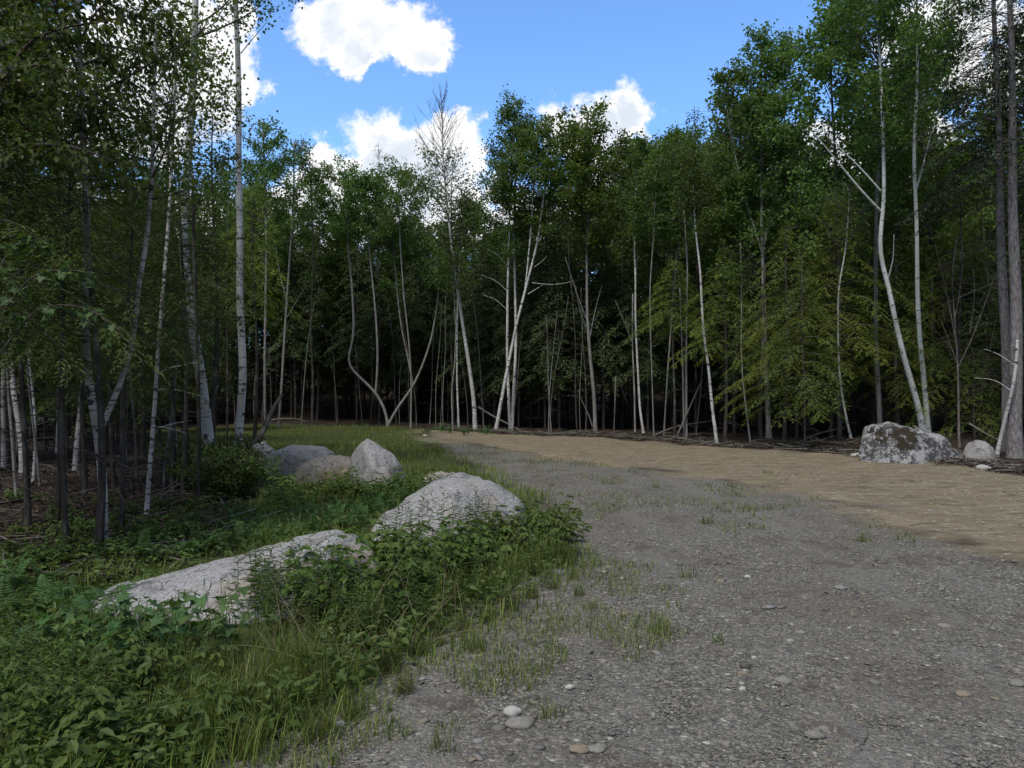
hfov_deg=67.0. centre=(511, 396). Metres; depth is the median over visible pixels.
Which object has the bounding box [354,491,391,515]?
fern
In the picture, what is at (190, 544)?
fern
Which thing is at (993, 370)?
fir tree
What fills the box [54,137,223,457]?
hemlock tree
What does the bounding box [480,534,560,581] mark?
dry stalks
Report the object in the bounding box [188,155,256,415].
leafy tree
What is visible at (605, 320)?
fir tree
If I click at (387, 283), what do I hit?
leafy tree
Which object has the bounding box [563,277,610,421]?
fir tree
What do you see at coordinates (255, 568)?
goldenrod plant
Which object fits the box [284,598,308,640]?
wildflower
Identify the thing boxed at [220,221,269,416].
leafy tree
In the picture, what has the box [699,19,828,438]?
maple tree
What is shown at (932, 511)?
sand stones
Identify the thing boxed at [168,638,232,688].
grass clump
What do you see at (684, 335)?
dead pole
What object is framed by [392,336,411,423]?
dead pole
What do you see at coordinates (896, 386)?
hemlock tree
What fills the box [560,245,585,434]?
dead pole
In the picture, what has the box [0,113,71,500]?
dead pole
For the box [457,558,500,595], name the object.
grass clump
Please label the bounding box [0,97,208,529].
hemlock tree
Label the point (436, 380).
dead pole
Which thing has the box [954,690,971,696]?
stone
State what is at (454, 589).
grass clump
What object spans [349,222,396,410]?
fir tree
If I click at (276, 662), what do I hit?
grass clump
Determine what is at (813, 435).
fallen branch
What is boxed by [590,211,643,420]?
fir tree
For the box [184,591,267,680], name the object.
grass clump
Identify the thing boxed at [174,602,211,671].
wildflower
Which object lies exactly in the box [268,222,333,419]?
fir tree
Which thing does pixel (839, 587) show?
stone
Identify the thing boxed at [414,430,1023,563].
sand ground
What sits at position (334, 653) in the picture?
wildflower
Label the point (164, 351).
fir tree
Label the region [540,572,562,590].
grass clump
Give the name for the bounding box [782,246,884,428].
fir tree
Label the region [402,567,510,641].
dry stalks
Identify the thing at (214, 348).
fir tree
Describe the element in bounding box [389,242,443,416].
leafy tree
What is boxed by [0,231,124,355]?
maple sapling
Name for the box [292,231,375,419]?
fir tree
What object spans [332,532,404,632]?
grass clump
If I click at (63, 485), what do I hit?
hemlock tree
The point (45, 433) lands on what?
hemlock sapling
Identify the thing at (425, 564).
bramble bush
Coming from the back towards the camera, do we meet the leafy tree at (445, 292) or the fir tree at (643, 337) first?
the leafy tree at (445, 292)
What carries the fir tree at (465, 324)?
on the forest floor
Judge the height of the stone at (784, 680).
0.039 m
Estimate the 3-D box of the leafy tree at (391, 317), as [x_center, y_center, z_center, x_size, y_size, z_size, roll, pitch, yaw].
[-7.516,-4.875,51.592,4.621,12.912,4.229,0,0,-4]
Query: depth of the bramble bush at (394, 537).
6.84 m
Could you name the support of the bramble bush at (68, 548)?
on the grass ground at (331, 439)
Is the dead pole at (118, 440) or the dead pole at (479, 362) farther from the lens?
the dead pole at (479, 362)
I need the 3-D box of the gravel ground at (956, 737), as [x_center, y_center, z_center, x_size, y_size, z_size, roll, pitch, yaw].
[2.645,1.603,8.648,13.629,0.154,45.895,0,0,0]
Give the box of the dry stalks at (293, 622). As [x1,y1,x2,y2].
[248,580,339,656]
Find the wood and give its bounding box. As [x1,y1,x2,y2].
[163,207,971,416]
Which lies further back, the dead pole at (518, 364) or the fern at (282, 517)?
the dead pole at (518, 364)
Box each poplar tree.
[814,0,959,431]
[849,0,998,432]
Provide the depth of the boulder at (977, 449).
18.69 m
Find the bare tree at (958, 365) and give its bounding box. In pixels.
[921,234,996,446]
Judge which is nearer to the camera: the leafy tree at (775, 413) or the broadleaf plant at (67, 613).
the broadleaf plant at (67, 613)
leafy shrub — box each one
[155,433,232,489]
[172,443,257,500]
[190,439,292,497]
[190,448,265,499]
[208,429,270,480]
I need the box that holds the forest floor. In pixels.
[0,350,1023,767]
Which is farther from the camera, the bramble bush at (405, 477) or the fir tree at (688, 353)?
the fir tree at (688, 353)
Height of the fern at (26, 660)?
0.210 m
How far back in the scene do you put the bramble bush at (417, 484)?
11.78 m
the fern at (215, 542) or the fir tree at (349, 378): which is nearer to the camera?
the fern at (215, 542)
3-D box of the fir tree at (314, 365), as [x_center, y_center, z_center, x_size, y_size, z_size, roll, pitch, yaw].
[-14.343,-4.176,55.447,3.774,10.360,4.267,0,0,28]
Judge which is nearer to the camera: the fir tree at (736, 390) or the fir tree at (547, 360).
the fir tree at (547, 360)
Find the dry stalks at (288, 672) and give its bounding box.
[244,621,358,712]
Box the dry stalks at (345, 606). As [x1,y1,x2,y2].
[256,547,408,648]
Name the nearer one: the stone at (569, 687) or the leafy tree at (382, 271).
the stone at (569, 687)
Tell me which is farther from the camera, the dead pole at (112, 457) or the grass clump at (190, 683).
the dead pole at (112, 457)
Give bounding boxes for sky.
[38,0,1023,349]
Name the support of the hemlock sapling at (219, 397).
on the forest floor
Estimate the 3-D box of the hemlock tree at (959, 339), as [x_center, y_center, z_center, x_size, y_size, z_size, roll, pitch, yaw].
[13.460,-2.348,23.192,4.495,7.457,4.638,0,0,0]
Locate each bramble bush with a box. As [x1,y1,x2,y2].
[0,532,71,570]
[0,533,35,556]
[0,624,73,673]
[0,651,82,680]
[0,658,85,754]
[0,663,189,767]
[3,517,46,537]
[4,485,42,502]
[15,532,94,563]
[18,493,80,524]
[36,509,108,542]
[43,608,205,685]
[69,508,113,530]
[79,625,239,717]
[84,507,156,538]
[84,537,131,556]
[92,490,129,506]
[114,498,143,512]
[116,525,166,545]
[126,506,177,529]
[136,515,201,540]
[150,494,172,506]
[154,490,206,519]
[177,506,229,533]
[198,492,267,526]
[228,481,305,511]
[231,498,274,518]
[258,468,321,497]
[279,546,418,625]
[281,529,429,617]
[283,528,418,597]
[285,479,327,504]
[302,473,348,499]
[320,518,428,589]
[324,466,386,495]
[338,472,385,498]
[339,561,446,610]
[359,467,412,498]
[362,524,470,592]
[363,529,400,546]
[366,525,452,576]
[373,520,480,573]
[377,470,422,487]
[379,513,512,579]
[385,523,486,579]
[397,467,438,493]
[410,477,429,489]
[452,513,538,559]
[471,505,549,546]
[489,510,576,563]
[494,501,562,543]
[506,505,592,553]
[524,492,582,539]
[525,507,549,530]
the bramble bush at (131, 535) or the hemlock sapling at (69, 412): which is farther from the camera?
the hemlock sapling at (69, 412)
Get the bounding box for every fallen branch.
[159,479,188,498]
[248,394,282,448]
[271,416,307,421]
[478,406,520,430]
[578,390,592,426]
[652,420,711,435]
[676,380,702,436]
[802,423,844,442]
[968,423,997,440]
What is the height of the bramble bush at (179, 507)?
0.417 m
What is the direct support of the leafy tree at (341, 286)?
on the forest floor
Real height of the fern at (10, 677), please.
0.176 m
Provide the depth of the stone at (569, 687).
4.17 m
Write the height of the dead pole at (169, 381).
6.698 m
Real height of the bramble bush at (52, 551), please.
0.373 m
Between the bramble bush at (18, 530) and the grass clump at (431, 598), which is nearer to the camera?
the grass clump at (431, 598)
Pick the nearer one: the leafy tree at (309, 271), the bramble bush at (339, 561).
the bramble bush at (339, 561)
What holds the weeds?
on the grass ground at (331, 439)
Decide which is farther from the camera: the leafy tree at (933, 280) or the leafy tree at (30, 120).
the leafy tree at (933, 280)
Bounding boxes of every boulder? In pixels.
[87,529,380,623]
[254,441,274,463]
[264,445,334,475]
[288,455,350,483]
[349,439,406,487]
[371,472,526,558]
[417,471,448,486]
[858,421,964,463]
[963,440,997,462]
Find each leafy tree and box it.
[0,0,57,238]
[2,3,56,261]
[114,213,173,424]
[117,166,178,410]
[153,189,199,414]
[170,209,220,413]
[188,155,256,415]
[198,224,246,410]
[209,180,246,402]
[210,186,284,413]
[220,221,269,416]
[224,154,297,420]
[243,196,268,395]
[256,212,320,417]
[264,181,356,419]
[264,227,307,412]
[314,225,363,412]
[318,213,390,417]
[338,179,408,418]
[367,235,429,416]
[376,212,449,421]
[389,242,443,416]
[412,221,461,418]
[441,193,512,418]
[474,225,513,401]
[486,214,546,420]
[499,194,575,323]
[509,214,543,414]
[527,216,585,419]
[542,138,624,423]
[560,186,641,426]
[566,193,598,414]
[590,144,650,423]
[599,192,651,422]
[611,142,678,423]
[621,123,715,427]
[625,244,651,418]
[631,204,706,337]
[633,206,719,424]
[666,237,700,417]
[677,169,758,426]
[693,86,806,435]
[694,301,744,418]
[695,176,755,425]
[713,127,789,423]
[723,130,799,426]
[742,225,790,422]
[748,0,946,433]
[758,131,867,431]
[811,193,873,326]
[816,170,864,425]
[840,138,886,422]
[846,16,1023,430]
[851,52,961,424]
[861,124,967,426]
[933,136,1023,431]
[936,20,1023,272]
[956,139,1018,419]
[977,190,1023,428]
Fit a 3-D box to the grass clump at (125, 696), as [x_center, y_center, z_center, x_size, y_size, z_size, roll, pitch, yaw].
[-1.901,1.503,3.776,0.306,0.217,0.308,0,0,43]
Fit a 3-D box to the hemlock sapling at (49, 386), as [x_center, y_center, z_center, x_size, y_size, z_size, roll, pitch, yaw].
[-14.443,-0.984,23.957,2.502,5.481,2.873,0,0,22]
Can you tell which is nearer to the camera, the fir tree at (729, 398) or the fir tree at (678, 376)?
the fir tree at (678, 376)
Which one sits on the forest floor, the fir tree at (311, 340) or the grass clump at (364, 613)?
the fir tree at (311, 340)
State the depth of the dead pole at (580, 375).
32.63 m
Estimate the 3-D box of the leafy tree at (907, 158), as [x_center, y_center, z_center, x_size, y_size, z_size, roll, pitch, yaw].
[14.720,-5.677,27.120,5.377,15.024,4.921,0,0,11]
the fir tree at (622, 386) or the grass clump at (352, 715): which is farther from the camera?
the fir tree at (622, 386)
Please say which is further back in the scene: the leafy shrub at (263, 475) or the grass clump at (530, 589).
the leafy shrub at (263, 475)
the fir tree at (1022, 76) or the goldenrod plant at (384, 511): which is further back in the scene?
the fir tree at (1022, 76)
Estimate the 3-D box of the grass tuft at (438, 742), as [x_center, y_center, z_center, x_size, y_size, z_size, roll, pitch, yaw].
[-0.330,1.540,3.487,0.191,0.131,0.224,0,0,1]
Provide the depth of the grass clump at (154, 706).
3.71 m
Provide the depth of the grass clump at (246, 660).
4.21 m
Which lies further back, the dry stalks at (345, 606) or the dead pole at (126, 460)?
the dead pole at (126, 460)
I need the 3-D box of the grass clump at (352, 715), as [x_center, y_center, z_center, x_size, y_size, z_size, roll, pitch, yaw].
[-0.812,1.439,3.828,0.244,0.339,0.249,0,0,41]
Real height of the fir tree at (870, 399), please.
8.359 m
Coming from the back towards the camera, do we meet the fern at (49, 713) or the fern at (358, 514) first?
the fern at (358, 514)
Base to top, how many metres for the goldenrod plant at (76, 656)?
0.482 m
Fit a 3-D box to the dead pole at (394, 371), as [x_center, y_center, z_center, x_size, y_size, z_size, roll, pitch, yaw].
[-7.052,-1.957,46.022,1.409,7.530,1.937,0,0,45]
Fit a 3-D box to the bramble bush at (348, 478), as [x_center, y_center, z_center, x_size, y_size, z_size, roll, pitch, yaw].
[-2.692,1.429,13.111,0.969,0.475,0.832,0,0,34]
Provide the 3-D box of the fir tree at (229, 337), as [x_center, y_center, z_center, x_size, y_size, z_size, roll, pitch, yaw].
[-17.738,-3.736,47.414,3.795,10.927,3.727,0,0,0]
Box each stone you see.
[336,721,345,726]
[472,738,483,743]
[492,724,505,730]
[503,705,521,716]
[505,716,532,729]
[565,684,574,689]
[569,744,588,753]
[588,745,604,753]
[739,661,750,668]
[765,605,773,608]
[773,676,791,684]
[804,730,824,739]
[833,585,847,589]
[936,623,952,627]
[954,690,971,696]
[975,464,990,470]
[1009,678,1023,686]
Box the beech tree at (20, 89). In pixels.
[0,0,198,205]
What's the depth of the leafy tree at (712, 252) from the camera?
39.08 m
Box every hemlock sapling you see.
[0,167,115,450]
[0,202,75,460]
[0,209,66,457]
[0,326,84,446]
[10,184,131,467]
[27,211,191,442]
[31,257,114,429]
[34,357,94,438]
[38,349,126,429]
[39,267,158,454]
[77,171,190,436]
[102,360,147,431]
[116,209,218,442]
[138,356,190,424]
[146,323,190,419]
[175,355,211,415]
[205,300,238,423]
[742,261,856,447]
[790,332,850,433]
[963,241,1023,419]
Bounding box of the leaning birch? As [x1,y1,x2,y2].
[494,106,581,429]
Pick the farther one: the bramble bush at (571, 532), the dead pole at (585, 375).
the dead pole at (585, 375)
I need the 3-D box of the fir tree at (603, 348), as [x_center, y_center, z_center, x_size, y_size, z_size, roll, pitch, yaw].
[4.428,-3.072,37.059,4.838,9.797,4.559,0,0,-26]
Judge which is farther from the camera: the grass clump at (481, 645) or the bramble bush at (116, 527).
the bramble bush at (116, 527)
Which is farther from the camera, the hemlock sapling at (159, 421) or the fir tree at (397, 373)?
the fir tree at (397, 373)
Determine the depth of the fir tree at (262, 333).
51.92 m
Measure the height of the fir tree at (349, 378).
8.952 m
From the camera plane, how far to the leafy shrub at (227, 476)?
12.67 m
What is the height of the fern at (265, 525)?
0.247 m
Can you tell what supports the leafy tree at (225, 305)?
on the forest floor
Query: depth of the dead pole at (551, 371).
32.55 m
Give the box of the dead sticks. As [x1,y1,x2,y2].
[0,423,1023,767]
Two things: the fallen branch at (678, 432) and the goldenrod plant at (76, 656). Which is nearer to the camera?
the goldenrod plant at (76, 656)
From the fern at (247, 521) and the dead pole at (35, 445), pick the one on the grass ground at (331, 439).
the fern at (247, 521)
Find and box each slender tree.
[213,115,312,420]
[257,134,333,427]
[363,150,443,427]
[608,128,709,434]
[615,294,635,431]
[639,120,731,437]
[643,121,724,434]
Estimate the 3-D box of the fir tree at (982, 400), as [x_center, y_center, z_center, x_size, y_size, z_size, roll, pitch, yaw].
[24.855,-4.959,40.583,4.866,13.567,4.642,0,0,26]
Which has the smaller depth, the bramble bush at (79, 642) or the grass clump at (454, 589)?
the bramble bush at (79, 642)
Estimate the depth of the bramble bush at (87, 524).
10.15 m
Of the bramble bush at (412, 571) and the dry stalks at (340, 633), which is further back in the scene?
the bramble bush at (412, 571)
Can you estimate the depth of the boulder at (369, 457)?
14.00 m
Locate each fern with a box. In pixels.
[0,551,45,594]
[0,574,88,613]
[0,575,72,623]
[0,662,29,692]
[1,563,72,591]
[2,700,52,728]
[11,656,80,682]
[21,591,96,617]
[28,704,80,743]
[39,575,96,597]
[45,573,152,610]
[102,660,158,707]
[115,528,192,563]
[134,532,226,557]
[185,518,236,551]
[199,519,255,549]
[224,508,264,530]
[231,519,307,544]
[245,511,310,526]
[271,522,312,536]
[277,494,322,519]
[295,510,341,532]
[309,500,359,525]
[326,505,362,529]
[330,498,347,509]
[346,496,373,509]
[347,502,376,524]
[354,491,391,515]
[365,486,389,499]
[377,491,402,509]
[387,483,414,500]
[431,422,445,431]
[457,425,470,434]
[474,424,490,434]
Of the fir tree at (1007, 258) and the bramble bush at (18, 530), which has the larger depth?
the fir tree at (1007, 258)
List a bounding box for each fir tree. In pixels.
[0,211,106,437]
[0,226,56,412]
[10,190,133,556]
[15,368,86,436]
[25,136,117,444]
[77,155,152,436]
[113,183,207,417]
[138,226,225,431]
[166,236,210,408]
[166,283,219,424]
[175,265,237,403]
[179,259,258,410]
[191,175,200,504]
[198,249,254,420]
[210,298,272,393]
[246,257,299,412]
[248,308,297,400]
[260,243,326,421]
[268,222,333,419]
[272,221,329,412]
[280,225,341,411]
[284,273,338,386]
[286,157,334,422]
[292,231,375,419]
[299,299,362,417]
[319,316,383,406]
[323,231,388,422]
[332,258,392,412]
[339,225,414,419]
[340,299,395,415]
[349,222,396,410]
[359,142,399,423]
[370,188,453,421]
[373,265,444,419]
[381,259,450,422]
[423,163,477,425]
[429,190,496,421]
[435,219,526,424]
[439,232,511,420]
[440,240,503,422]
[442,288,480,416]
[446,268,529,424]
[453,213,536,426]
[473,275,543,425]
[477,256,557,427]
[484,207,579,426]
[486,234,545,423]
[491,228,555,424]
[495,279,557,422]
[502,232,584,428]
[515,247,603,430]
[517,185,599,426]
[520,235,544,418]
[520,295,578,410]
[525,208,607,426]
[534,185,630,428]
[534,231,579,423]
[536,243,600,425]
[556,232,646,428]
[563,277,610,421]
[568,319,626,397]
[578,269,629,418]
[589,297,655,411]
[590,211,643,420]
[591,271,638,414]
[597,240,663,425]
[599,144,647,427]
[603,207,693,430]
[617,291,669,421]
[626,244,689,419]
[633,256,721,429]
[634,314,661,412]
[635,269,719,424]
[637,106,745,432]
[657,266,719,416]
[663,298,718,422]
[666,344,716,410]
[677,196,730,427]
[678,278,744,420]
[702,300,748,422]
[703,122,740,430]
[707,229,815,435]
[708,251,795,428]
[712,247,757,420]
[714,220,779,425]
[737,123,871,440]
[747,224,844,429]
[751,224,819,417]
[755,230,868,435]
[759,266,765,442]
[769,213,808,424]
[775,106,892,438]
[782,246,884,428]
[805,243,892,410]
[812,183,904,433]
[815,157,941,423]
[819,224,934,429]
[835,193,934,411]
[836,186,910,410]
[858,196,969,427]
[866,201,914,423]
[880,192,981,414]
[882,137,1000,431]
[885,253,978,428]
[886,246,912,420]
[893,380,902,424]
[899,81,1023,407]
[915,183,1023,433]
[920,248,998,428]
[924,256,953,422]
[938,185,1023,408]
[939,219,983,426]
[946,210,1023,410]
[947,75,1023,438]
[963,200,1023,415]
[965,237,1023,405]
[994,196,1023,332]
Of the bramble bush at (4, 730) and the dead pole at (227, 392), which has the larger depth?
the dead pole at (227, 392)
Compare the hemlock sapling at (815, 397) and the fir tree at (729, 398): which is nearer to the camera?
the hemlock sapling at (815, 397)
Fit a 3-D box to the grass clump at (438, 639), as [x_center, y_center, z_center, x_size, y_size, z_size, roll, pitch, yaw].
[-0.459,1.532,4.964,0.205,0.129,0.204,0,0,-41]
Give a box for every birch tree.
[0,0,127,466]
[0,0,276,546]
[0,13,93,475]
[0,142,118,481]
[19,33,177,471]
[24,0,141,453]
[63,0,285,514]
[123,0,285,446]
[211,0,305,447]
[388,82,515,428]
[422,183,495,425]
[473,84,559,430]
[589,128,672,432]
[643,128,747,442]
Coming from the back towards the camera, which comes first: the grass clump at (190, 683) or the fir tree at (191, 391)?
the fir tree at (191, 391)
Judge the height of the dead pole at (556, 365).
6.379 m
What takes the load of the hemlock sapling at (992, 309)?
on the forest floor
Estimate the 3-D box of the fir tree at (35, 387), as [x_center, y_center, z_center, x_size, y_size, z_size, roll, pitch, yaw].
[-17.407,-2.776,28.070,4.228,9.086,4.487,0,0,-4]
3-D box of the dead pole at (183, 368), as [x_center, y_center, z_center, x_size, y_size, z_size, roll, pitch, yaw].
[-8.450,-2.979,19.950,1.507,9.630,1.745,0,0,-30]
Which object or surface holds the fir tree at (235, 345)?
on the forest floor
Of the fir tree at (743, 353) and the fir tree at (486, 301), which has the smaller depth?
the fir tree at (743, 353)
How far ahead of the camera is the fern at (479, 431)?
31.18 m
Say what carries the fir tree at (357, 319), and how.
on the forest floor
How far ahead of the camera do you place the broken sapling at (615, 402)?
33.83 m
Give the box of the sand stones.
[448,432,1020,529]
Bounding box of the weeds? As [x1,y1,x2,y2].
[0,439,579,767]
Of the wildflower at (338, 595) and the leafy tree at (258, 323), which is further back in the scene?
the leafy tree at (258, 323)
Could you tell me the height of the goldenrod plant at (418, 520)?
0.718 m
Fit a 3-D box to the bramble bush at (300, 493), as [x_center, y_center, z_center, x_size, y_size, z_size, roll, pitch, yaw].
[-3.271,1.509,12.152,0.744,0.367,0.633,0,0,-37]
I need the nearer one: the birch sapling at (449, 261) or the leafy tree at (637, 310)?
the birch sapling at (449, 261)
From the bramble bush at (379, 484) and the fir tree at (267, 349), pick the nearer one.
the bramble bush at (379, 484)
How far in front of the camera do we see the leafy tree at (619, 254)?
43.78 m
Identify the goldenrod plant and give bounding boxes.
[0,592,38,690]
[0,638,28,711]
[0,653,55,739]
[3,629,54,711]
[23,613,84,705]
[32,644,85,753]
[52,612,109,692]
[76,652,129,734]
[81,634,129,722]
[118,660,176,752]
[226,532,279,623]
[236,521,277,609]
[248,553,286,636]
[253,540,295,626]
[255,524,305,606]
[282,541,325,632]
[293,525,336,616]
[315,539,342,598]
[322,553,377,645]
[337,550,387,647]
[374,560,407,635]
[376,494,407,539]
[392,507,413,542]
[400,553,441,632]
[405,490,435,553]
[406,531,453,614]
[428,487,459,549]
[447,504,474,559]
[453,489,481,545]
[455,529,488,603]
[466,491,492,566]
[477,500,500,550]
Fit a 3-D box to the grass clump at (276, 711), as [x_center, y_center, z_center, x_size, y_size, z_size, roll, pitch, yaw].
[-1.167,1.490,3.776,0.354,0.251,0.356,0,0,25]
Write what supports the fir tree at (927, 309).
on the forest floor
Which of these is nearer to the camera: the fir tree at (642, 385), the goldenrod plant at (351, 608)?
the goldenrod plant at (351, 608)
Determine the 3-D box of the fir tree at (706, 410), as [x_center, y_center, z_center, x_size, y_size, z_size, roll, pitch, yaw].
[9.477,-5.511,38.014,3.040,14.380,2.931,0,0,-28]
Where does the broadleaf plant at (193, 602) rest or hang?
on the grass ground at (331, 439)
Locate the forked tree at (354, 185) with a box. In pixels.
[308,154,464,425]
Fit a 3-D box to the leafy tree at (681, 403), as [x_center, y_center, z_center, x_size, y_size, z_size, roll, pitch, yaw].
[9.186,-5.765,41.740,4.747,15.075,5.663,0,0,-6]
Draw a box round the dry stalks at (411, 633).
[349,596,452,654]
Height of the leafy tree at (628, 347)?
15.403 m
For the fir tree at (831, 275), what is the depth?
27.00 m
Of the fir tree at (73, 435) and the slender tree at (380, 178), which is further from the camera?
the slender tree at (380, 178)
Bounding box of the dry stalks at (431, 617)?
[380,580,468,644]
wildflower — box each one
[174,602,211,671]
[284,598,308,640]
[320,625,354,678]
[324,566,354,621]
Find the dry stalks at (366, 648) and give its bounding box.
[318,599,416,691]
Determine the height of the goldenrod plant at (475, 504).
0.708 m
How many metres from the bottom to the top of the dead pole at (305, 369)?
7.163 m
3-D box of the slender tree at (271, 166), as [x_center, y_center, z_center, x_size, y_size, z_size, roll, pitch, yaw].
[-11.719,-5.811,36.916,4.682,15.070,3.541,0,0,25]
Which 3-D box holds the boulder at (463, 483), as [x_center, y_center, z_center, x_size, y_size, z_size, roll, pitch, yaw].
[-0.685,1.349,8.512,1.590,0.933,1.558,0,0,35]
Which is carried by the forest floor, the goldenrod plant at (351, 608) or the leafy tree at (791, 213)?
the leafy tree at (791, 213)
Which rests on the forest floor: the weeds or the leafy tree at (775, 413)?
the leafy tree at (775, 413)
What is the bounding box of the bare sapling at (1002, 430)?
[980,340,1018,456]
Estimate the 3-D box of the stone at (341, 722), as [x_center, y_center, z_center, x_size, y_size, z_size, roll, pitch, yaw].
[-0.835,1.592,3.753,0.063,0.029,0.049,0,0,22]
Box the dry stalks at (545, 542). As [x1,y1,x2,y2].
[496,509,605,562]
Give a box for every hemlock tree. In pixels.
[0,96,138,506]
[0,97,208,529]
[0,102,201,552]
[0,118,188,493]
[1,143,225,537]
[15,125,215,468]
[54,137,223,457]
[97,73,241,495]
[110,146,257,496]
[166,109,279,440]
[198,180,304,441]
[625,260,728,438]
[667,246,789,441]
[714,227,854,445]
[748,194,933,439]
[816,201,970,424]
[872,192,1023,440]
[939,360,1000,441]
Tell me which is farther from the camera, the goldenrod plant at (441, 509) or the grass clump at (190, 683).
the goldenrod plant at (441, 509)
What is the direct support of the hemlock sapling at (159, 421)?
on the grass ground at (331, 439)
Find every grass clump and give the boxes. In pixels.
[26,671,90,713]
[46,614,144,705]
[94,661,125,740]
[107,679,154,719]
[108,689,160,751]
[122,685,185,730]
[140,578,219,698]
[144,622,217,729]
[159,667,228,706]
[166,698,224,761]
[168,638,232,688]
[174,578,294,734]
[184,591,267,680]
[190,683,238,736]
[194,657,246,698]
[203,590,277,693]
[209,695,278,762]
[225,606,293,713]
[242,634,305,684]
[242,677,308,729]
[259,570,365,690]
[260,623,317,668]
[275,664,314,703]
[284,698,347,744]
[291,635,344,713]
[297,591,337,664]
[298,599,350,647]
[312,613,362,697]
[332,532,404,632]
[332,648,377,720]
[354,599,413,675]
[355,656,380,683]
[381,661,422,697]
[406,631,432,657]
[411,581,449,614]
[427,558,470,603]
[431,624,447,645]
[450,585,473,633]
[456,622,486,653]
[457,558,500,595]
[474,598,501,619]
[477,494,530,585]
[484,556,539,612]
[515,515,545,575]
[520,577,540,598]
[528,493,573,568]
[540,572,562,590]
[549,510,580,566]
[563,564,581,580]
[569,575,586,596]
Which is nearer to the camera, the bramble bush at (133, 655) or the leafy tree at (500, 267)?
the bramble bush at (133, 655)
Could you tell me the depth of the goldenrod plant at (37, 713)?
3.47 m
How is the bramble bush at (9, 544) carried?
on the forest floor
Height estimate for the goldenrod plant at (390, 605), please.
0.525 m
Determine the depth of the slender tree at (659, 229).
30.41 m
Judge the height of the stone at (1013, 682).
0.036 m
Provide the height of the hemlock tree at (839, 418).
7.608 m
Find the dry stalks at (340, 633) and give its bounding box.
[277,589,397,665]
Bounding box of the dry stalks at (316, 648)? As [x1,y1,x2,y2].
[247,573,406,689]
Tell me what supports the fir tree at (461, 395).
on the forest floor
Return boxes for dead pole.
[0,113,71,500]
[3,203,92,485]
[11,0,107,526]
[50,1,134,495]
[95,217,148,479]
[99,190,156,464]
[117,355,121,445]
[119,217,236,486]
[128,137,147,451]
[136,194,196,454]
[167,100,189,451]
[213,137,258,443]
[220,326,234,424]
[261,331,278,419]
[268,311,282,416]
[269,347,283,423]
[294,305,316,422]
[322,319,338,422]
[322,335,338,424]
[347,348,368,424]
[365,270,380,423]
[387,299,403,422]
[387,310,417,425]
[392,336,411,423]
[393,278,419,424]
[423,301,447,423]
[426,315,444,426]
[434,296,452,423]
[437,355,455,421]
[453,315,467,426]
[463,277,488,426]
[503,316,531,408]
[528,316,568,433]
[530,320,559,432]
[550,296,571,430]
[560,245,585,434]
[567,300,595,430]
[568,318,595,432]
[621,285,634,428]
[675,231,698,415]
[682,321,712,436]
[972,178,996,430]
[978,309,999,433]
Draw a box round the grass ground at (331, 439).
[0,424,563,767]
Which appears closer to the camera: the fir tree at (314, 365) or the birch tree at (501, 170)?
the birch tree at (501, 170)
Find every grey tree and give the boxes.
[536,96,636,430]
[803,0,947,422]
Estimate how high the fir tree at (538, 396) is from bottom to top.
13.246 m
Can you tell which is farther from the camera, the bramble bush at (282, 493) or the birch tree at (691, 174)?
the birch tree at (691, 174)
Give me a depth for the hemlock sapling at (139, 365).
24.22 m
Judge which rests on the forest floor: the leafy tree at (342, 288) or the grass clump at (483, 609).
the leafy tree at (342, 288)
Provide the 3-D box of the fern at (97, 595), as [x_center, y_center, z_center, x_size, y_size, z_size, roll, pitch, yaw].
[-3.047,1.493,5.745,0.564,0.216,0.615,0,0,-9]
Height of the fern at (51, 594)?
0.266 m
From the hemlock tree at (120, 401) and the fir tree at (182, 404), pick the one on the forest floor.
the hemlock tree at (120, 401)
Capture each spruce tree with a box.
[895,0,1023,451]
[896,0,1023,458]
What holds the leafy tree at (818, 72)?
on the forest floor
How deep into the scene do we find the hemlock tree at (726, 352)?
25.95 m
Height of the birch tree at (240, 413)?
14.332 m
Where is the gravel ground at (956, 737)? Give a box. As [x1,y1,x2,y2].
[218,435,1023,767]
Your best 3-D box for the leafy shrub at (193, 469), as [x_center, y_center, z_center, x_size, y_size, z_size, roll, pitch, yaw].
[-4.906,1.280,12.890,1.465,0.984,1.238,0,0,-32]
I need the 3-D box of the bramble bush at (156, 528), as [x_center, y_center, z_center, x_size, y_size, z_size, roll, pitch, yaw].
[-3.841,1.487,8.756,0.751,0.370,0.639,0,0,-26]
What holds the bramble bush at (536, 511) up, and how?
on the grass ground at (331, 439)
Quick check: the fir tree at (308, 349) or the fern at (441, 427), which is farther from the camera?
the fir tree at (308, 349)
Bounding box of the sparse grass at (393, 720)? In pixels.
[236,438,915,767]
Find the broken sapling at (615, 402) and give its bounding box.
[613,376,628,431]
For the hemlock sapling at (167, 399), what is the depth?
38.64 m
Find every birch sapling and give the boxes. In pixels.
[430,241,485,429]
[707,224,773,442]
[794,170,896,437]
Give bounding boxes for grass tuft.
[418,721,457,757]
[431,713,470,734]
[520,690,553,707]
[537,691,572,722]
[580,599,595,608]
[617,647,651,663]
[641,611,679,636]
[677,562,699,578]
[700,514,715,524]
[850,528,872,542]
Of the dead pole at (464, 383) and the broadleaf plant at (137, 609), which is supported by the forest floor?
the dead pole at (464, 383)
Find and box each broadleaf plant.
[0,610,66,659]
[1,583,87,645]
[31,583,131,655]
[61,606,165,682]
[63,586,144,638]
[70,594,208,679]
[92,593,195,643]
[123,591,200,648]
[152,604,230,652]
[166,579,251,656]
[185,592,278,659]
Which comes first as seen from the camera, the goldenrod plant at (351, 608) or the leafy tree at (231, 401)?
the goldenrod plant at (351, 608)

